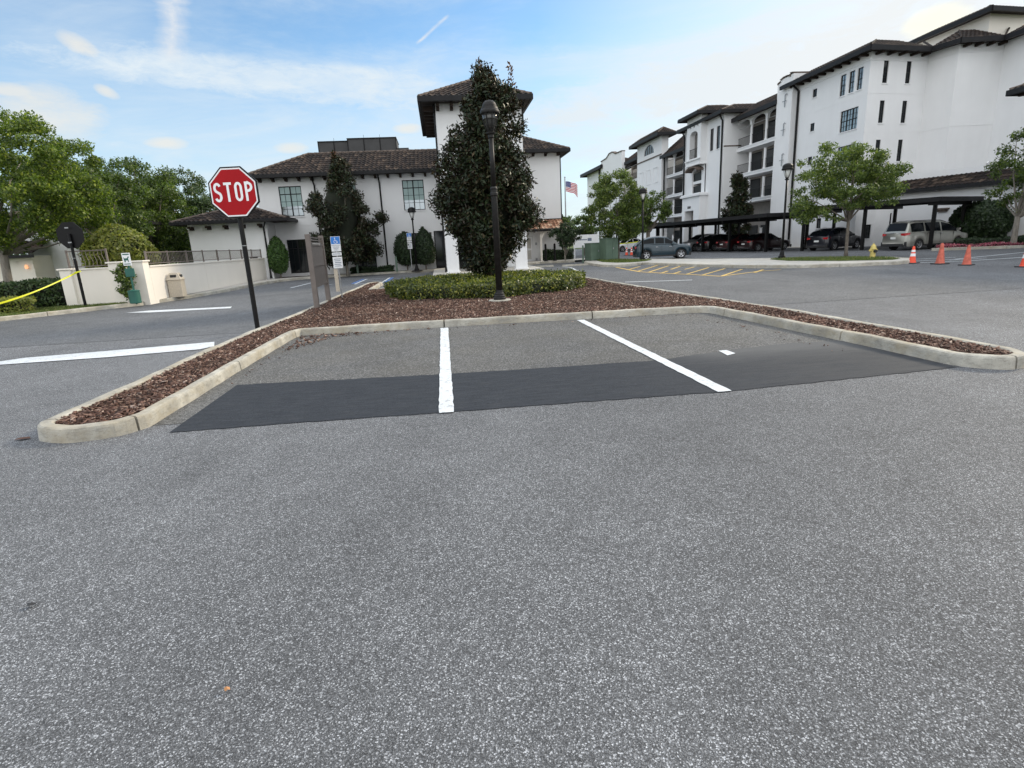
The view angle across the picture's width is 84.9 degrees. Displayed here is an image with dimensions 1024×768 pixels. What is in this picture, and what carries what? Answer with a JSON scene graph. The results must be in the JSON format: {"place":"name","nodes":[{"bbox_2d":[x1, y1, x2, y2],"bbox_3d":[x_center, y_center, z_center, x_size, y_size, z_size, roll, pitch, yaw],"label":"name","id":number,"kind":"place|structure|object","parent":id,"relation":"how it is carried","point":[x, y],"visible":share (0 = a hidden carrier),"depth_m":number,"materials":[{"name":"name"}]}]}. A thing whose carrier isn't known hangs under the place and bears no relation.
{"place":"outdoors","nodes":[
{"label":"outdoors","id":0,"kind":"place"},
{"bbox_2d":[0,301,126,316],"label":"verge grass","id":1,"kind":"structure","parent":0,"point":[52,308],"depth_m":19.61,"materials":[{"name":"plant"}]},
{"bbox_2d":[187,258,584,294],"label":"sidewalk","id":2,"kind":"structure","parent":0,"point":[333,274],"depth_m":34.01,"materials":[{"name":"concrete"}]},
{"bbox_2d":[165,272,186,296],"bbox_3d":[-13.618,-4.027,22.736,0.568,0.960,0.568,-6,14,-12],"label":"litter bin","id":3,"kind":"object","parent":2,"relation":"on","point":[176,284],"visible":0.99,"depth_m":22.53,"materials":[{"name":"beige plastic"}]},
{"bbox_2d":[266,235,289,277],"bbox_3d":[-14.752,-8.011,35.370,1.372,2.672,1.404,11,20,43],"label":"teardrop topiary","id":4,"kind":"object","parent":2,"relation":"on","point":[278,255],"visible":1,"depth_m":34.98,"materials":[{"name":"green plant"}]},
{"bbox_2d":[393,231,414,270],"bbox_3d":[-7.072,-8.855,37.290,1.686,2.616,1.730,-4,14,-6],"label":"rounded topiary","id":5,"kind":"object","parent":2,"relation":"on","point":[401,252],"visible":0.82,"depth_m":36.78,"materials":[{"name":"green plant"}]},
{"bbox_2d":[413,226,435,269],"bbox_3d":[-5.840,-9.023,37.185,1.641,2.871,1.647,-4,14,-6],"label":"pointed topiary","id":6,"kind":"object","parent":2,"relation":"on","point":[425,249],"visible":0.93,"depth_m":36.76,"materials":[{"name":"green plant"}]},
{"bbox_2d":[547,221,583,260],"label":"ligustrum tree","id":7,"kind":"object","parent":2,"relation":"on","point":[566,235],"visible":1,"depth_m":40.07,"materials":[{"name":"green plant"}]},
{"bbox_2d":[0,249,1023,767],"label":"parking lot asphalt","id":8,"kind":"structure","parent":0,"point":[818,575],"depth_m":2.76,"materials":[{"name":"grey asphalt"}]},
{"bbox_2d":[0,342,213,364],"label":"road marking","id":9,"kind":"object","parent":8,"relation":"on","point":[149,350],"visible":0.86,"depth_m":10.13,"materials":[{"name":"white paint"}]},
{"bbox_2d":[168,79,570,279],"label":"clinic building","id":10,"kind":"structure","parent":8,"relation":"on","point":[394,180],"depth_m":36.63,"materials":[{"name":"white paint"}]},
{"bbox_2d":[278,186,304,217],"bbox_3d":[-14.288,-11.791,36.292,1.507,1.938,0.170,-4,14,-6],"label":"window","id":11,"kind":"structure","parent":10,"relation":"in","point":[291,201],"depth_m":36.33,"materials":[{"name":"clear glass"}]},
{"bbox_2d":[287,239,309,274],"bbox_3d":[-14.128,-8.427,37.140,1.375,2.240,0.170,-4,14,-6],"label":"window","id":12,"kind":"structure","parent":10,"relation":"in","point":[297,251],"depth_m":37.19,"materials":[{"name":"black glass"}]},
{"bbox_2d":[355,237,376,266],"bbox_3d":[-9.874,-8.807,37.651,1.418,2.170,0.060,-4,14,-6],"label":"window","id":13,"kind":"structure","parent":10,"relation":"in","point":[365,263],"depth_m":37.82,"materials":[{"name":"black glass"}]},
{"bbox_2d":[402,180,425,211],"bbox_3d":[-6.511,-12.485,37.122,1.500,1.973,0.170,-4,14,-6],"label":"window","id":14,"kind":"structure","parent":10,"relation":"in","point":[413,190],"depth_m":37.16,"materials":[{"name":"glass"}]},
{"bbox_2d":[434,231,444,267],"bbox_3d":[-4.755,-9.167,38.189,0.980,2.490,0.080,-4,14,-6],"label":"door","id":15,"kind":"structure","parent":10,"relation":"in","point":[438,235],"depth_m":38.18,"materials":[{"name":"brown metal"}]},
{"bbox_2d":[457,236,467,267],"bbox_3d":[-2.110,-8.764,36.043,2.771,2.440,0.058,-4,14,-6],"label":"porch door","id":16,"kind":"structure","parent":10,"relation":"in","point":[461,260],"depth_m":36.06,"materials":[{"name":"black glass"}]},
{"bbox_2d":[527,236,532,260],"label":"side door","id":17,"kind":"structure","parent":10,"relation":"in","point":[529,242],"depth_m":43.62,"materials":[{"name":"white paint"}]},
{"bbox_2d":[37,277,1023,442],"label":"island kerb","id":18,"kind":"structure","parent":8,"relation":"on","point":[49,430],"depth_m":7.69,"materials":[{"name":"concrete"}]},
{"bbox_2d":[208,166,259,328],"bbox_3d":[-5.461,-2.691,11.453,0.966,3.288,0.150,-3,14,1],"label":"stop sign","id":19,"kind":"object","parent":18,"relation":"on","point":[234,191],"visible":0.99,"depth_m":11.12,"materials":[{"name":"metal"}]},
{"bbox_2d":[55,278,1012,424],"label":"bark mulch","id":20,"kind":"object","parent":18,"relation":"in","point":[381,309],"visible":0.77,"depth_m":11.98,"materials":[{"name":"wood"}]},
{"bbox_2d":[304,234,330,307],"bbox_3d":[-5.622,-3.258,16.326,0.130,2.100,2.352,-5,14,-9],"label":"notice board","id":21,"kind":"object","parent":20,"relation":"on","point":[317,264],"visible":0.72,"depth_m":15.84,"materials":[{"name":"wood"}]},
{"bbox_2d":[330,236,342,296],"bbox_3d":[-5.662,-3.768,18.267,0.320,2.022,0.053,-4,14,-6],"label":"accessible parking sign","id":22,"kind":"object","parent":20,"relation":"on","point":[335,248],"visible":1,"depth_m":18.18,"materials":[{"name":"metal"}]},
{"bbox_2d":[383,268,586,300],"bbox_3d":[-0.822,-3.392,18.684,6.978,0.729,6.431,-4,14,-6],"label":"groundcover hedge","id":23,"kind":"object","parent":20,"relation":"on","point":[474,286],"visible":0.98,"depth_m":16.56,"materials":[{"name":"green plant"}]},
{"bbox_2d":[425,57,548,277],"bbox_3d":[-0.926,-6.676,18.270,3.583,7.190,3.843,-13,17,-35],"label":"magnolia tree","id":24,"kind":"object","parent":20,"relation":"on","point":[466,196],"visible":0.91,"depth_m":17.46,"materials":[{"name":"green plant"}]},
{"bbox_2d":[480,100,510,301],"bbox_3d":[-0.443,-4.569,14.345,0.600,4.960,0.600,-4,14,-6],"label":"street lamp","id":25,"kind":"object","parent":20,"relation":"on","point":[489,111],"visible":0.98,"depth_m":14.20,"materials":[{"name":"metal"}]},
{"bbox_2d":[571,214,597,255],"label":"tree","id":26,"kind":"object","parent":8,"relation":"on","point":[590,229],"visible":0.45,"depth_m":54.56,"materials":[{"name":"plant"}]},
{"bbox_2d":[0,245,1023,347],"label":"drive lane","id":27,"kind":"structure","parent":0,"point":[276,301],"depth_m":17.48,"materials":[{"name":"grey asphalt"}]},
{"bbox_2d":[109,262,136,300],"bbox_3d":[-14.104,-3.656,20.418,0.871,1.583,0.785,-4,14,-6],"label":"climbing vine","id":28,"kind":"object","parent":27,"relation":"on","point":[122,278],"visible":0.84,"depth_m":20.29,"materials":[{"name":"green plant"}]},
{"bbox_2d":[128,307,230,312],"bbox_3d":[-10.777,-2.401,18.173,3.538,0.001,0.678,-3,14,1],"label":"road marking","id":29,"kind":"object","parent":27,"relation":"on","point":[180,309],"visible":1,"depth_m":18.19,"materials":[{"name":"white paint"}]},
{"bbox_2d":[0,260,574,320],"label":"drive kerb","id":30,"kind":"structure","parent":27,"relation":"on","point":[49,313],"depth_m":22.68,"materials":[{"name":"concrete"}]},
{"bbox_2d":[302,150,389,275],"bbox_3d":[-10.258,-10.615,34.951,5.135,7.579,4.260,-4,14,-6],"label":"magnolia tree","id":31,"kind":"object","parent":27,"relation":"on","point":[342,207],"visible":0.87,"depth_m":34.23,"materials":[{"name":"green plant"}]},
{"bbox_2d":[407,207,422,271],"bbox_3d":[-6.326,-9.335,36.223,0.720,4.031,0.720,-4,14,-6],"label":"street lamp","id":32,"kind":"object","parent":27,"relation":"on","point":[411,211],"visible":1,"depth_m":36.13,"materials":[{"name":"brown metal"}]},
{"bbox_2d":[542,248,573,260],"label":"box hedge","id":33,"kind":"object","parent":27,"relation":"on","point":[559,254],"visible":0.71,"depth_m":43.19,"materials":[{"name":"green plant"}]},
{"bbox_2d":[564,177,566,247],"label":"flagpole","id":34,"kind":"object","parent":27,"relation":"on","point":[565,196],"visible":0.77,"depth_m":56.17,"materials":[{"name":"metal"}]},
{"bbox_2d":[566,181,577,196],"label":"flag","id":35,"kind":"object","parent":34,"relation":"attached to","point":[571,187],"visible":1,"depth_m":56.10,"materials":[{"name":"fabric"}]},
{"bbox_2d":[573,234,597,258],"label":"site sign","id":36,"kind":"object","parent":27,"relation":"on","point":[590,238],"visible":0.61,"depth_m":47.10,"materials":[{"name":"plastic"}]},
{"bbox_2d":[620,238,639,251],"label":"parked car","id":37,"kind":"object","parent":27,"relation":"on","point":[624,246],"visible":0.27,"depth_m":61.84,"materials":[{"name":"white paint"}]},
{"bbox_2d":[625,190,672,237],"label":"oak tree","id":38,"kind":"object","parent":27,"relation":"on","point":[665,212],"visible":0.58,"depth_m":47.67,"materials":[{"name":"green plant"}]},
{"bbox_2d":[633,236,690,258],"bbox_3d":[10.283,-9.388,38.503,3.774,1.538,1.856,-2,14,5],"label":"parked suv","id":39,"kind":"object","parent":27,"relation":"on","point":[656,246],"visible":0.91,"depth_m":37.79,"materials":[{"name":"blue paint"}]},
{"bbox_2d":[682,233,718,250],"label":"parked car","id":40,"kind":"object","parent":27,"relation":"on","point":[692,242],"visible":0.3,"depth_m":51.33,"materials":[{"name":"black paint"}]},
{"bbox_2d":[696,234,739,250],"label":"parked car","id":41,"kind":"object","parent":27,"relation":"on","point":[710,240],"visible":0.42,"depth_m":48.64,"materials":[{"name":"black paint"}]},
{"bbox_2d":[651,212,822,251],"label":"parking shelter","id":42,"kind":"object","parent":27,"relation":"on","point":[767,218],"visible":0.66,"depth_m":45.41,"materials":[{"name":"brown metal"}]},
{"bbox_2d":[716,234,761,250],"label":"parked car","id":43,"kind":"object","parent":27,"relation":"on","point":[721,245],"visible":0.5,"depth_m":46.29,"materials":[{"name":"red paint"}]},
{"bbox_2d":[584,257,909,267],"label":"median kerb","id":44,"kind":"structure","parent":27,"relation":"on","point":[774,266],"depth_m":24.29,"materials":[{"name":"concrete"}]},
{"bbox_2d":[737,233,791,250],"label":"parked car","id":45,"kind":"object","parent":27,"relation":"on","point":[755,242],"visible":0.89,"depth_m":44.03,"materials":[{"name":"red paint"}]},
{"bbox_2d":[806,227,860,250],"bbox_3d":[22.729,-10.250,39.420,4.124,1.538,1.972,-10,16,-27],"label":"parked suv","id":46,"kind":"object","parent":27,"relation":"on","point":[833,238],"visible":0.98,"depth_m":38.50,"materials":[{"name":"paint"}]},
{"bbox_2d":[787,140,913,255],"bbox_3d":[16.445,-9.029,27.427,5.288,5.514,4.908,2,15,20],"label":"oak tree","id":47,"kind":"object","parent":27,"relation":"on","point":[876,178],"visible":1,"depth_m":26.54,"materials":[{"name":"green plant"}]},
{"bbox_2d":[789,196,983,250],"bbox_3d":[24.295,-10.518,37.220,5.620,2.990,9.273,-11,16,-30],"label":"parking shelter","id":48,"kind":"object","parent":27,"relation":"on","point":[963,201],"visible":0.58,"depth_m":34.35,"materials":[{"name":"brown metal"}]},
{"bbox_2d":[909,246,919,263],"bbox_3d":[16.069,-5.179,22.436,0.372,0.674,0.372,-6,14,-10],"label":"traffic cone","id":49,"kind":"object","parent":27,"relation":"on","point":[912,258],"visible":0.97,"depth_m":22.38,"materials":[{"name":"orange plastic"}]},
{"bbox_2d":[881,219,967,249],"bbox_3d":[25.257,-9.137,34.157,4.974,1.708,2.088,-6,15,-13],"label":"minivan","id":50,"kind":"object","parent":27,"relation":"on","point":[896,235],"visible":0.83,"depth_m":33.33,"materials":[{"name":"silver paint"}]},
{"bbox_2d":[930,243,949,264],"bbox_3d":[16.305,-4.955,21.276,0.432,0.783,0.432,-4,14,-6],"label":"traffic cone","id":51,"kind":"object","parent":27,"relation":"on","point":[940,259],"visible":1,"depth_m":21.21,"materials":[{"name":"orange plastic"}]},
{"bbox_2d":[958,245,974,265],"bbox_3d":[16.408,-4.639,20.154,0.392,0.710,0.392,-12,17,-31],"label":"traffic cone","id":52,"kind":"object","parent":27,"relation":"on","point":[966,260],"visible":1,"depth_m":20.09,"materials":[{"name":"orange plastic"}]},
{"bbox_2d":[931,245,1023,250],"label":"flower bed kerb","id":53,"kind":"structure","parent":27,"relation":"on","point":[983,247],"depth_m":30.21,"materials":[{"name":"concrete"}]},
{"bbox_2d":[1005,83,1023,96],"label":"entrance canopy","id":54,"kind":"object","parent":27,"relation":"on","point":[1018,90],"visible":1,"depth_m":24.41,"materials":[{"name":"metal"}]},
{"bbox_2d":[0,0,1023,256],"label":"sky","id":55,"kind":"structure","parent":0,"point":[202,87],"materials":[{"name":"blue"}]},
{"bbox_2d":[152,313,956,425],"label":"parking stall asphalt","id":56,"kind":"structure","parent":0,"point":[499,347],"depth_m":8.70,"materials":[{"name":"grey asphalt"}]},
{"bbox_2d":[285,327,429,349],"bbox_3d":[-2.823,-0.869,10.450,2.535,0.082,1.661,-4,14,-6],"label":"kerb debris","id":57,"kind":"object","parent":56,"relation":"on","point":[308,341],"visible":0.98,"depth_m":10.67,"materials":[{"name":"brown plant"}]},
{"bbox_2d":[439,328,453,412],"bbox_3d":[-1.001,-0.423,8.370,0.160,0.001,5.920,-4,14,-6],"label":"road marking","id":58,"kind":"object","parent":56,"relation":"on","point":[446,404],"visible":1,"depth_m":7.01,"materials":[{"name":"white paint"}]},
{"bbox_2d":[171,341,953,431],"bbox_3d":[0.736,-0.071,6.653,8.348,0.001,2.146,-4,14,-6],"label":"asphalt patch","id":59,"kind":"object","parent":56,"relation":"on","point":[259,404],"visible":1,"depth_m":6.40,"materials":[{"name":"black asphalt"}]},
{"bbox_2d":[578,320,730,391],"bbox_3d":[1.790,-0.615,8.568,0.160,0.001,5.841,-5,14,-7],"label":"road marking","id":60,"kind":"object","parent":56,"relation":"on","point":[696,377],"visible":1,"depth_m":7.25,"materials":[{"name":"white paint"}]},
{"bbox_2d":[720,170,754,234],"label":"magnolia tree","id":61,"kind":"object","parent":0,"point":[738,205],"visible":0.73,"depth_m":52.47,"materials":[{"name":"green plant"}]},
{"bbox_2d":[587,257,908,264],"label":"median walk","id":62,"kind":"structure","parent":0,"point":[760,261],"depth_m":27.66,"materials":[{"name":"concrete"}]},
{"bbox_2d":[584,243,599,260],"bbox_3d":[5.680,-9.188,38.839,1.010,1.170,1.015,-8,15,-20],"label":"utility cabinet","id":63,"kind":"object","parent":62,"relation":"on","point":[592,251],"visible":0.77,"depth_m":38.40,"materials":[{"name":"metal"}]},
{"bbox_2d":[581,168,649,258],"bbox_3d":[6.958,-11.542,38.187,4.737,6.052,4.136,-4,14,-6],"label":"oak tree","id":64,"kind":"object","parent":62,"relation":"on","point":[618,214],"visible":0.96,"depth_m":37.32,"materials":[{"name":"green plant"}]},
{"bbox_2d":[597,255,897,262],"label":"grass strip","id":65,"kind":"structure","parent":62,"relation":"on","point":[841,258],"depth_m":26.36,"materials":[{"name":"plant"}]},
{"bbox_2d":[770,258,899,260],"bbox_3d":[14.821,-5.848,26.189,2.935,0.001,6.152,-11,16,-29],"label":"grass bed","id":66,"kind":"object","parent":62,"relation":"on","point":[832,260],"visible":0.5,"depth_m":25.15,"materials":[{"name":"plant"}]},
{"bbox_2d":[777,163,793,258],"bbox_3d":[13.624,-8.587,27.972,0.720,4.600,0.720,-4,14,-6],"label":"street lamp","id":67,"kind":"object","parent":66,"relation":"on","point":[787,168],"visible":0.94,"depth_m":27.80,"materials":[{"name":"brown metal"}]},
{"label":"grass bed","id":68,"kind":"structure","parent":62,"relation":"on","visible":0},
{"bbox_2d":[599,237,618,259],"bbox_3d":[6.602,-9.223,38.222,1.010,1.450,0.965,-8,15,-20],"label":"utility cabinet","id":69,"kind":"object","parent":68,"relation":"on","point":[608,248],"visible":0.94,"depth_m":37.84,"materials":[{"name":"metal"}]},
{"bbox_2d":[639,188,647,259],"bbox_3d":[8.042,-9.785,34.432,0.720,4.309,0.720,-4,14,-6],"label":"street lamp","id":70,"kind":"object","parent":68,"relation":"on","point":[642,192],"visible":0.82,"depth_m":34.26,"materials":[{"name":"brown metal"}]},
{"label":"flower bed soil","id":71,"kind":"structure","parent":0,"visible":0},
{"bbox_2d":[936,241,1023,247],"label":"flower border","id":72,"kind":"object","parent":71,"relation":"on","point":[951,245],"visible":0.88,"depth_m":30.50,"materials":[{"name":"plant"}]},
{"bbox_2d":[948,199,1014,238],"bbox_3d":[29.389,-10.172,35.198,3.536,2.966,3.558,-4,14,-6],"label":"round shrub","id":73,"kind":"object","parent":71,"relation":"on","point":[985,219],"visible":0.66,"depth_m":34.14,"materials":[{"name":"green plant"}]},
{"bbox_2d":[952,234,1023,244],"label":"bed hedge","id":74,"kind":"object","parent":71,"relation":"on","point":[978,240],"visible":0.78,"depth_m":31.18,"materials":[{"name":"green plant"}]},
{"bbox_2d":[982,127,1023,242],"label":"crape myrtle","id":75,"kind":"object","parent":71,"relation":"on","point":[1017,164],"visible":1,"depth_m":29.70,"materials":[{"name":"green plant"}]},
{"label":"lawn verge","id":76,"kind":"structure","parent":0,"visible":0},
{"bbox_2d":[0,294,37,313],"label":"hedge","id":77,"kind":"object","parent":76,"relation":"on","point":[24,304],"visible":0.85,"depth_m":18.74,"materials":[{"name":"green plant"}]},
{"bbox_2d":[0,277,66,306],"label":"tall hedge","id":78,"kind":"object","parent":76,"relation":"on","point":[53,295],"visible":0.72,"depth_m":21.18,"materials":[{"name":"green plant"}]},
{"bbox_2d":[0,106,122,281],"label":"oak tree","id":79,"kind":"object","parent":76,"relation":"on","point":[61,191],"visible":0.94,"depth_m":21.19,"materials":[{"name":"green plant"}]},
{"bbox_2d":[0,151,134,254],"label":"oak tree","id":80,"kind":"object","parent":76,"relation":"on","point":[13,208],"visible":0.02,"depth_m":31.54,"materials":[{"name":"green plant"}]},
{"bbox_2d":[56,222,86,306],"bbox_3d":[-15.564,-4.223,20.020,0.896,3.018,0.150,-3,14,-2],"label":"stop sign","id":81,"kind":"object","parent":76,"relation":"on","point":[70,235],"visible":0.98,"depth_m":19.81,"materials":[{"name":"metal"}]},
{"bbox_2d":[0,270,80,303],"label":"caution tape","id":82,"kind":"object","parent":81,"relation":"attached to","point":[74,273],"visible":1,"depth_m":18.75,"materials":[{"name":"plastic"}]},
{"bbox_2d":[0,210,161,282],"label":"white house","id":83,"kind":"structure","parent":76,"relation":"on","point":[44,262],"depth_m":28.98,"materials":[{"name":"paint"}]},
{"bbox_2d":[11,139,155,249],"bbox_3d":[-20.831,-8.129,27.842,5.239,7.351,6.867,-4,14,-6],"label":"oak tree","id":84,"kind":"object","parent":76,"relation":"on","point":[135,219],"visible":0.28,"depth_m":27.93,"materials":[{"name":"green plant"}]},
{"bbox_2d":[76,223,160,267],"bbox_3d":[-15.836,-4.971,22.808,2.789,3.094,2.874,-4,14,-6],"label":"golden shrub","id":85,"kind":"object","parent":76,"relation":"on","point":[115,240],"visible":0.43,"depth_m":21.88,"materials":[{"name":"green plant"}]},
{"bbox_2d":[71,155,186,246],"bbox_3d":[-27.340,-11.353,39.068,7.781,8.671,7.684,10,19,41],"label":"oak tree","id":86,"kind":"object","parent":76,"relation":"on","point":[131,163],"visible":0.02,"depth_m":38.46,"materials":[{"name":"green plant"}]},
{"bbox_2d":[121,253,141,303],"bbox_3d":[-13.672,-3.770,20.094,0.390,1.820,0.390,-7,15,-15],"label":"pet waste station","id":87,"kind":"object","parent":76,"relation":"on","point":[134,295],"visible":1,"depth_m":20.05,"materials":[{"name":"green paint"}]},
{"bbox_2d":[101,158,197,264],"bbox_3d":[-24.004,-10.394,36.359,6.455,7.901,6.740,-4,14,-6],"label":"oak tree","id":88,"kind":"object","parent":76,"relation":"on","point":[162,185],"visible":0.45,"depth_m":35.85,"materials":[{"name":"green plant"}]},
{"bbox_2d":[56,258,266,305],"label":"garden wall","id":89,"kind":"structure","parent":76,"relation":"on","point":[100,285],"depth_m":21.48,"materials":[{"name":"beige paint"}]},
{"bbox_2d":[64,248,108,267],"bbox_3d":[-15.662,-4.612,20.669,1.405,0.695,0.055,-4,14,-6],"label":"railing","id":90,"kind":"object","parent":89,"relation":"on","point":[68,261],"visible":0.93,"depth_m":20.64,"materials":[{"name":"metal"}]},
{"bbox_2d":[143,249,261,263],"bbox_3d":[-14.747,-6.429,28.020,0.055,0.560,14.155,-4,14,-6],"label":"railing","id":91,"kind":"object","parent":89,"relation":"on","point":[204,255],"visible":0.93,"depth_m":25.91,"materials":[{"name":"metal"}]},
{"bbox_2d":[147,165,217,263],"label":"oak tree","id":92,"kind":"object","parent":76,"relation":"on","point":[202,205],"visible":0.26,"depth_m":40.91,"materials":[{"name":"green plant"}]},
{"label":"planting bed","id":93,"kind":"structure","parent":0,"visible":0},
{"bbox_2d":[350,265,394,273],"bbox_3d":[-9.312,-7.608,37.366,3.021,0.659,0.846,-4,14,-6],"label":"hedge","id":94,"kind":"object","parent":93,"relation":"on","point":[373,269],"depth_m":37.14,"materials":[{"name":"green plant"}]},
{"label":"ground","id":95,"kind":"structure","parent":0,"visible":0},
{"bbox_2d":[580,4,1023,246],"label":"apartment building","id":96,"kind":"structure","parent":95,"relation":"on","point":[940,112],"depth_m":41.15,"materials":[{"name":"white paint"}]},
{"bbox_2d":[750,178,760,197],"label":"balcony door","id":97,"kind":"structure","parent":96,"relation":"in","point":[755,183],"depth_m":57.17,"materials":[{"name":"glass"}]},
{"bbox_2d":[751,151,761,170],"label":"balcony door","id":98,"kind":"structure","parent":96,"relation":"in","point":[756,156],"depth_m":56.40,"materials":[{"name":"glass"}]},
{"bbox_2d":[753,124,763,142],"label":"balcony door","id":99,"kind":"structure","parent":96,"relation":"in","point":[758,128],"depth_m":56.01,"materials":[{"name":"glass"}]},
{"bbox_2d":[764,176,771,195],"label":"balcony door","id":100,"kind":"structure","parent":96,"relation":"in","point":[768,180],"depth_m":54.88,"materials":[{"name":"glass"}]},
{"bbox_2d":[768,119,775,137],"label":"balcony door","id":101,"kind":"structure","parent":96,"relation":"in","point":[771,123],"depth_m":53.57,"materials":[{"name":"glass"}]},
{"bbox_2d":[838,74,845,97],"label":"window","id":102,"kind":"structure","parent":96,"relation":"in","point":[843,80],"depth_m":41.80,"materials":[{"name":"glass"}]},
{"bbox_2d":[838,106,858,133],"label":"window","id":103,"kind":"structure","parent":96,"relation":"in","point":[848,117],"depth_m":41.47,"materials":[{"name":"glass"}]},
{"bbox_2d":[847,70,854,94],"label":"window","id":104,"kind":"structure","parent":96,"relation":"in","point":[852,75],"depth_m":40.90,"materials":[{"name":"glass"}]},
{"bbox_2d":[855,67,863,91],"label":"window","id":105,"kind":"structure","parent":96,"relation":"in","point":[860,75],"depth_m":40.07,"materials":[{"name":"glass"}]},
{"bbox_2d":[877,101,883,123],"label":"window","id":106,"kind":"structure","parent":96,"relation":"in","point":[881,108],"depth_m":40.10,"materials":[{"name":"glass"}]},
{"bbox_2d":[881,61,887,83],"bbox_3d":[26.257,-21.938,39.402,0.520,1.550,0.170,-6,15,-13],"label":"window","id":107,"kind":"structure","parent":96,"relation":"in","point":[885,69],"depth_m":39.47,"materials":[{"name":"glass"}]},
{"bbox_2d":[896,140,901,161],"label":"window","id":108,"kind":"structure","parent":96,"relation":"in","point":[899,141],"depth_m":41.19,"materials":[{"name":"glass"}]},
{"bbox_2d":[900,101,906,123],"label":"window","id":109,"kind":"structure","parent":96,"relation":"in","point":[904,102],"depth_m":40.57,"materials":[{"name":"glass"}]},
{"bbox_2d":[904,61,910,84],"bbox_3d":[28.190,-22.153,39.867,0.520,1.550,0.170,-6,15,-13],"label":"window","id":110,"kind":"structure","parent":96,"relation":"in","point":[908,62],"depth_m":39.92,"materials":[{"name":"glass"}]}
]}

